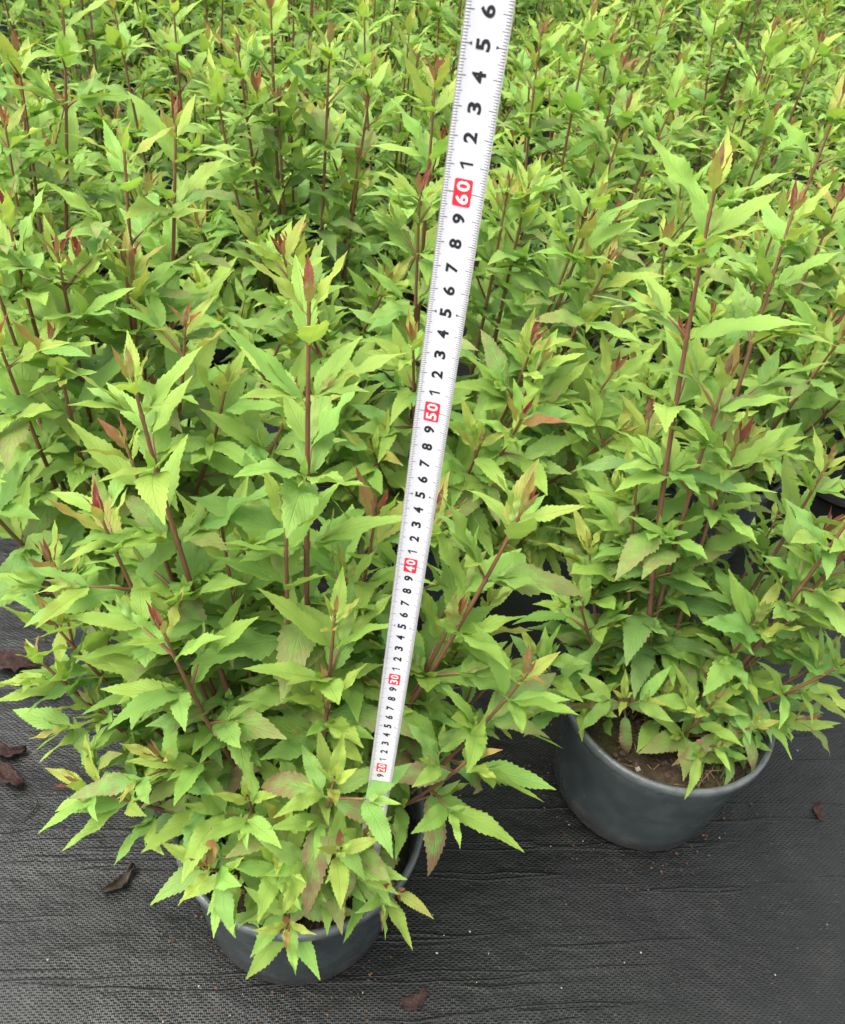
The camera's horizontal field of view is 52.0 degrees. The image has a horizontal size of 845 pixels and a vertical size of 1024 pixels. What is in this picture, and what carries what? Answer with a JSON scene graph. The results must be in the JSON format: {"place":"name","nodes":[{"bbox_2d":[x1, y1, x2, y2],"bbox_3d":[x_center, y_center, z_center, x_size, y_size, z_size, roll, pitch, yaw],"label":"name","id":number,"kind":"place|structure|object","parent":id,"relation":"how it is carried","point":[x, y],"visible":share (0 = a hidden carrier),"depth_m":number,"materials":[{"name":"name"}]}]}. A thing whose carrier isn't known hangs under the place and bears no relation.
{"place":"outdoors","nodes":[
{"label":"outdoors","id":0,"kind":"place"},
{"bbox_2d":[0,0,9,40],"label":"potted shrub","id":1,"kind":"object","parent":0,"point":[4,28],"visible":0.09,"depth_m":2.89,"materials":[{"name":"green plant"}]},
{"bbox_2d":[0,0,13,16],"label":"potted shrub","id":2,"kind":"object","parent":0,"point":[10,2],"visible":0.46,"depth_m":2.29,"materials":[{"name":"green plant"}]},
{"bbox_2d":[317,2,355,33],"bbox_3d":[-0.338,-2.085,3.178,0.406,0.634,0.415,18,41,12],"label":"potted shrub","id":3,"kind":"object","parent":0,"point":[346,12],"visible":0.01,"depth_m":3.28,"materials":[{"name":"green plant"}]},
{"bbox_2d":[0,6,844,1023],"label":"ground","id":4,"kind":"structure","parent":0,"point":[568,940],"depth_m":0.85,"materials":[{"name":"black fabric"}]},
{"bbox_2d":[0,761,24,786],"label":"dead leaf","id":5,"kind":"object","parent":4,"relation":"on","point":[9,774],"visible":1,"depth_m":0.90,"materials":[{"name":"brown plant"}]},
{"bbox_2d":[0,741,26,756],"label":"dead leaf","id":6,"kind":"object","parent":4,"relation":"on","point":[6,750],"visible":1,"depth_m":0.92,"materials":[{"name":"brown plant"}]},
{"bbox_2d":[0,649,36,672],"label":"dead leaf","id":7,"kind":"object","parent":4,"relation":"on","point":[9,659],"visible":0.89,"depth_m":1.01,"materials":[{"name":"brown plant"}]},
{"bbox_2d":[0,0,56,152],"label":"potted shrub","id":8,"kind":"object","parent":4,"relation":"on","point":[20,29],"visible":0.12,"depth_m":2.08,"materials":[{"name":"green plant"}]},
{"bbox_2d":[21,801,37,821],"bbox_3d":[-0.397,0.302,0.877,0.009,0.002,0.024,8,40,0],"label":"twig","id":9,"kind":"object","parent":4,"relation":"on","point":[30,812],"visible":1,"depth_m":0.88,"materials":[{"name":"plant"}]},
{"bbox_2d":[0,0,59,49],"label":"potted shrub","id":10,"kind":"object","parent":4,"relation":"on","point":[22,16],"visible":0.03,"depth_m":2.63,"materials":[{"name":"green plant"}]},
{"bbox_2d":[0,78,95,302],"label":"potted shrub","id":11,"kind":"object","parent":4,"relation":"on","point":[15,228],"visible":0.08,"depth_m":1.30,"materials":[{"name":"green plant"}]},
{"bbox_2d":[0,0,122,169],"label":"potted shrub","id":12,"kind":"object","parent":4,"relation":"on","point":[14,14],"visible":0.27,"depth_m":1.81,"materials":[{"name":"green plant"}]},
{"bbox_2d":[3,0,138,103],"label":"potted shrub","id":13,"kind":"object","parent":4,"relation":"on","point":[58,75],"visible":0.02,"depth_m":2.45,"materials":[{"name":"green plant"}]},
{"bbox_2d":[0,0,172,436],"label":"potted shrub","id":14,"kind":"object","parent":4,"relation":"on","point":[29,145],"visible":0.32,"depth_m":1.06,"materials":[{"name":"green plant"}]},
{"bbox_2d":[0,0,189,270],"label":"potted shrub","id":15,"kind":"object","parent":4,"relation":"on","point":[89,28],"visible":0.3,"depth_m":1.59,"materials":[{"name":"green plant"}]},
{"bbox_2d":[101,862,134,892],"bbox_3d":[-0.289,0.354,0.830,0.015,0.010,0.038,34,47,27],"label":"curled leaf","id":16,"kind":"object","parent":4,"relation":"on","point":[120,881],"visible":1,"depth_m":0.83,"materials":[{"name":"brown plant"}]},
{"bbox_2d":[41,0,261,363],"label":"potted shrub","id":17,"kind":"object","parent":4,"relation":"on","point":[119,40],"visible":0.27,"depth_m":1.32,"materials":[{"name":"green plant"}]},
{"bbox_2d":[67,0,239,151],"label":"potted shrub","id":18,"kind":"object","parent":4,"relation":"on","point":[132,58],"visible":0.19,"depth_m":2.14,"materials":[{"name":"green plant"}]},
{"bbox_2d":[124,0,197,65],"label":"potted shrub","id":19,"kind":"object","parent":4,"relation":"on","point":[154,9],"visible":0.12,"depth_m":2.77,"materials":[{"name":"green plant"}]},
{"bbox_2d":[0,88,346,696],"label":"potted shrub","id":20,"kind":"object","parent":4,"relation":"on","point":[36,378],"visible":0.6,"depth_m":0.72,"materials":[{"name":"green plant"}]},
{"bbox_2d":[97,0,279,189],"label":"potted shrub","id":21,"kind":"object","parent":4,"relation":"on","point":[143,18],"visible":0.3,"depth_m":1.91,"materials":[{"name":"green plant"}]},
{"bbox_2d":[153,0,269,101],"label":"potted shrub","id":22,"kind":"object","parent":4,"relation":"on","point":[230,12],"visible":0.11,"depth_m":2.54,"materials":[{"name":"green plant"}]},
{"bbox_2d":[243,4,305,56],"bbox_3d":[-0.430,-1.823,2.851,0.344,0.645,0.418,32,46,26],"label":"potted shrub","id":23,"kind":"object","parent":4,"relation":"on","point":[286,38],"visible":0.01,"depth_m":2.90,"materials":[{"name":"green plant"}]},
{"bbox_2d":[198,0,357,112],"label":"potted shrub","id":24,"kind":"object","parent":4,"relation":"on","point":[280,32],"visible":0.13,"depth_m":2.29,"materials":[{"name":"green plant"}]},
{"bbox_2d":[183,0,383,244],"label":"potted shrub","id":25,"kind":"object","parent":4,"relation":"on","point":[308,28],"visible":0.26,"depth_m":1.67,"materials":[{"name":"green plant"}]},
{"bbox_2d":[0,252,584,985],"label":"potted shrub","id":26,"kind":"object","parent":4,"relation":"on","point":[284,874],"visible":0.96,"depth_m":0.64,"materials":[{"name":"green plant"}]},
{"bbox_2d":[361,0,515,854],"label":"measuring tape","id":27,"kind":"object","parent":26,"relation":"in","point":[485,36],"visible":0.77,"depth_m":0.36,"materials":[{"name":"metal"}]},
{"bbox_2d":[148,0,468,449],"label":"potted shrub","id":28,"kind":"object","parent":4,"relation":"on","point":[277,118],"visible":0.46,"depth_m":1.12,"materials":[{"name":"green plant"}]},
{"bbox_2d":[302,0,394,88],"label":"potted shrub","id":29,"kind":"object","parent":4,"relation":"on","point":[341,10],"visible":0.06,"depth_m":2.61,"materials":[{"name":"green plant"}]},
{"bbox_2d":[281,0,447,182],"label":"potted shrub","id":30,"kind":"object","parent":4,"relation":"on","point":[391,32],"visible":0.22,"depth_m":2.09,"materials":[{"name":"green plant"}]},
{"bbox_2d":[348,0,444,59],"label":"potted shrub","id":31,"kind":"object","parent":4,"relation":"on","point":[396,9],"visible":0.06,"depth_m":3.03,"materials":[{"name":"green plant"}]},
{"bbox_2d":[346,0,464,138],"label":"potted shrub","id":32,"kind":"object","parent":4,"relation":"on","point":[390,4],"visible":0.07,"depth_m":2.41,"materials":[{"name":"green plant"}]},
{"bbox_2d":[295,0,516,335],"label":"potted shrub","id":33,"kind":"object","parent":4,"relation":"on","point":[376,233],"visible":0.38,"depth_m":1.46,"materials":[{"name":"green plant"}]},
{"bbox_2d":[400,987,427,1009],"bbox_3d":[-0.006,0.440,0.778,0.028,0.006,0.016,-17,46,-26],"label":"bark scrap","id":34,"kind":"object","parent":4,"relation":"on","point":[416,1000],"visible":1,"depth_m":0.78,"materials":[{"name":"brown wood"}]},
{"bbox_2d":[1,618,834,1023],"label":"soil crumbs","id":35,"kind":"object","parent":4,"relation":"on","point":[421,920],"visible":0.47,"depth_m":0.82,"materials":[{"name":"brown soil"}]},
{"bbox_2d":[346,0,539,219],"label":"potted shrub","id":36,"kind":"object","parent":4,"relation":"on","point":[440,10],"visible":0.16,"depth_m":1.83,"materials":[{"name":"green plant"}]},
{"bbox_2d":[238,50,666,601],"bbox_3d":[0.029,-0.148,0.962,0.471,0.654,0.460,-7,42,-16],"label":"potted shrub","id":37,"kind":"object","parent":4,"relation":"on","point":[512,421],"visible":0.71,"depth_m":0.86,"materials":[{"name":"green plant"}]},
{"bbox_2d":[415,0,527,68],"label":"potted shrub","id":38,"kind":"object","parent":4,"relation":"on","point":[433,20],"visible":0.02,"depth_m":2.80,"materials":[{"name":"green plant"}]},
{"bbox_2d":[434,0,542,39],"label":"potted shrub","id":39,"kind":"object","parent":4,"relation":"on","point":[524,15],"visible":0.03,"depth_m":3.19,"materials":[{"name":"green plant"}]},
{"bbox_2d":[420,0,580,177],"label":"potted shrub","id":40,"kind":"object","parent":4,"relation":"on","point":[508,72],"visible":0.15,"depth_m":2.25,"materials":[{"name":"green plant"}]},
{"bbox_2d":[520,3,535,43],"bbox_3d":[0.398,-2.240,3.451,0.448,0.664,0.450,8,40,0],"label":"potted shrub","id":41,"kind":"object","parent":4,"relation":"on","point":[531,8],"visible":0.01,"depth_m":3.54,"materials":[{"name":"green plant"}]},
{"bbox_2d":[504,0,588,119],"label":"potted shrub","id":42,"kind":"object","parent":4,"relation":"on","point":[560,12],"visible":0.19,"depth_m":2.54,"materials":[{"name":"green plant"}]},
{"bbox_2d":[404,0,709,409],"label":"potted shrub","id":43,"kind":"object","parent":4,"relation":"on","point":[624,107],"visible":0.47,"depth_m":1.24,"materials":[{"name":"green plant"}]},
{"bbox_2d":[533,0,631,91],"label":"potted shrub","id":44,"kind":"object","parent":4,"relation":"on","point":[575,13],"visible":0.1,"depth_m":2.90,"materials":[{"name":"green plant"}]},
{"bbox_2d":[489,0,701,291],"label":"potted shrub","id":45,"kind":"object","parent":4,"relation":"on","point":[601,79],"visible":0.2,"depth_m":1.58,"materials":[{"name":"green plant"}]},
{"bbox_2d":[569,1,628,45],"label":"potted shrub","id":46,"kind":"object","parent":4,"relation":"on","point":[584,16],"visible":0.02,"depth_m":3.29,"materials":[{"name":"green plant"}]},
{"bbox_2d":[541,0,687,148],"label":"potted shrub","id":47,"kind":"object","parent":4,"relation":"on","point":[658,54],"visible":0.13,"depth_m":2.32,"materials":[{"name":"green plant"}]},
{"bbox_2d":[535,0,703,210],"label":"potted shrub","id":48,"kind":"object","parent":4,"relation":"on","point":[638,13],"visible":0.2,"depth_m":1.96,"materials":[{"name":"green plant"}]},
{"bbox_2d":[589,0,708,99],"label":"potted shrub","id":49,"kind":"object","parent":4,"relation":"on","point":[670,35],"visible":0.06,"depth_m":2.69,"materials":[{"name":"green plant"}]},
{"bbox_2d":[610,0,724,83],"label":"potted shrub","id":50,"kind":"object","parent":4,"relation":"on","point":[686,35],"visible":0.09,"depth_m":3.07,"materials":[{"name":"green plant"}]},
{"bbox_2d":[510,129,844,850],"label":"potted shrub","id":51,"kind":"object","parent":4,"relation":"on","point":[669,734],"visible":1,"depth_m":0.81,"materials":[{"name":"green plant"}]},
{"bbox_2d":[670,0,715,64],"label":"potted shrub","id":52,"kind":"object","parent":4,"relation":"on","point":[686,15],"visible":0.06,"depth_m":3.44,"materials":[{"name":"green plant"}]},
{"bbox_2d":[605,73,844,563],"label":"potted shrub","id":53,"kind":"object","parent":4,"relation":"on","point":[808,404],"visible":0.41,"depth_m":1.05,"materials":[{"name":"green plant"}]},
{"bbox_2d":[616,7,844,370],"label":"potted shrub","id":54,"kind":"object","parent":4,"relation":"on","point":[746,99],"visible":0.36,"depth_m":1.38,"materials":[{"name":"green plant"}]},
{"bbox_2d":[637,0,826,209],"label":"potted shrub","id":55,"kind":"object","parent":4,"relation":"on","point":[734,54],"visible":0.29,"depth_m":2.10,"materials":[{"name":"green plant"}]},
{"bbox_2d":[648,0,844,290],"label":"potted shrub","id":56,"kind":"object","parent":4,"relation":"on","point":[716,29],"visible":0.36,"depth_m":1.72,"materials":[{"name":"green plant"}]},
{"bbox_2d":[683,0,809,83],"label":"potted shrub","id":57,"kind":"object","parent":4,"relation":"on","point":[768,18],"visible":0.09,"depth_m":2.81,"materials":[{"name":"green plant"}]},
{"bbox_2d":[670,0,825,128],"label":"potted shrub","id":58,"kind":"object","parent":4,"relation":"on","point":[774,11],"visible":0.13,"depth_m":2.47,"materials":[{"name":"green plant"}]},
{"bbox_2d":[709,0,798,34],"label":"potted shrub","id":59,"kind":"object","parent":4,"relation":"on","point":[795,1],"visible":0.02,"depth_m":3.49,"materials":[{"name":"green plant"}]},
{"bbox_2d":[708,0,814,56],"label":"potted shrub","id":60,"kind":"object","parent":4,"relation":"on","point":[782,15],"visible":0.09,"depth_m":3.11,"materials":[{"name":"green plant"}]},
{"bbox_2d":[748,234,844,507],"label":"potted shrub","id":61,"kind":"object","parent":4,"relation":"on","point":[829,497],"visible":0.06,"depth_m":1.36,"materials":[{"name":"green plant"}]},
{"bbox_2d":[760,19,844,207],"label":"potted shrub","id":62,"kind":"object","parent":4,"relation":"on","point":[821,99],"visible":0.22,"depth_m":2.30,"materials":[{"name":"green plant"}]},
{"bbox_2d":[783,0,844,35],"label":"potted shrub","id":63,"kind":"object","parent":4,"relation":"on","point":[811,6],"visible":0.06,"depth_m":3.69,"materials":[{"name":"green plant"}]},
{"bbox_2d":[785,0,844,80],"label":"potted shrub","id":64,"kind":"object","parent":4,"relation":"on","point":[821,9],"visible":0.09,"depth_m":3.29,"materials":[{"name":"green plant"}]},
{"bbox_2d":[788,0,844,136],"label":"potted shrub","id":65,"kind":"object","parent":4,"relation":"on","point":[821,23],"visible":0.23,"depth_m":2.66,"materials":[{"name":"green plant"}]},
{"bbox_2d":[788,0,844,100],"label":"potted shrub","id":66,"kind":"object","parent":4,"relation":"on","point":[829,23],"visible":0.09,"depth_m":2.96,"materials":[{"name":"green plant"}]},
{"bbox_2d":[788,171,844,320],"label":"potted shrub","id":67,"kind":"object","parent":4,"relation":"on","point":[827,295],"visible":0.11,"depth_m":1.65,"materials":[{"name":"green plant"}]},
{"bbox_2d":[813,801,823,820],"bbox_3d":[0.443,0.334,0.971,0.012,0.005,0.024,14,41,7],"label":"bark scrap","id":68,"kind":"object","parent":4,"relation":"on","point":[818,810],"visible":1,"depth_m":0.97,"materials":[{"name":"brown wood"}]},
{"bbox_2d":[796,101,844,250],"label":"potted shrub","id":69,"kind":"object","parent":4,"relation":"on","point":[840,129],"visible":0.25,"depth_m":1.96,"materials":[{"name":"green plant"}]},
{"bbox_2d":[46,750,827,1021],"bbox_3d":[0.024,0.349,0.889,0.866,0.003,0.362,2,41,-6],"label":"grit","id":70,"kind":"object","parent":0,"point":[432,915],"visible":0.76,"depth_m":0.82,"materials":[{"name":"stone"}]}
]}

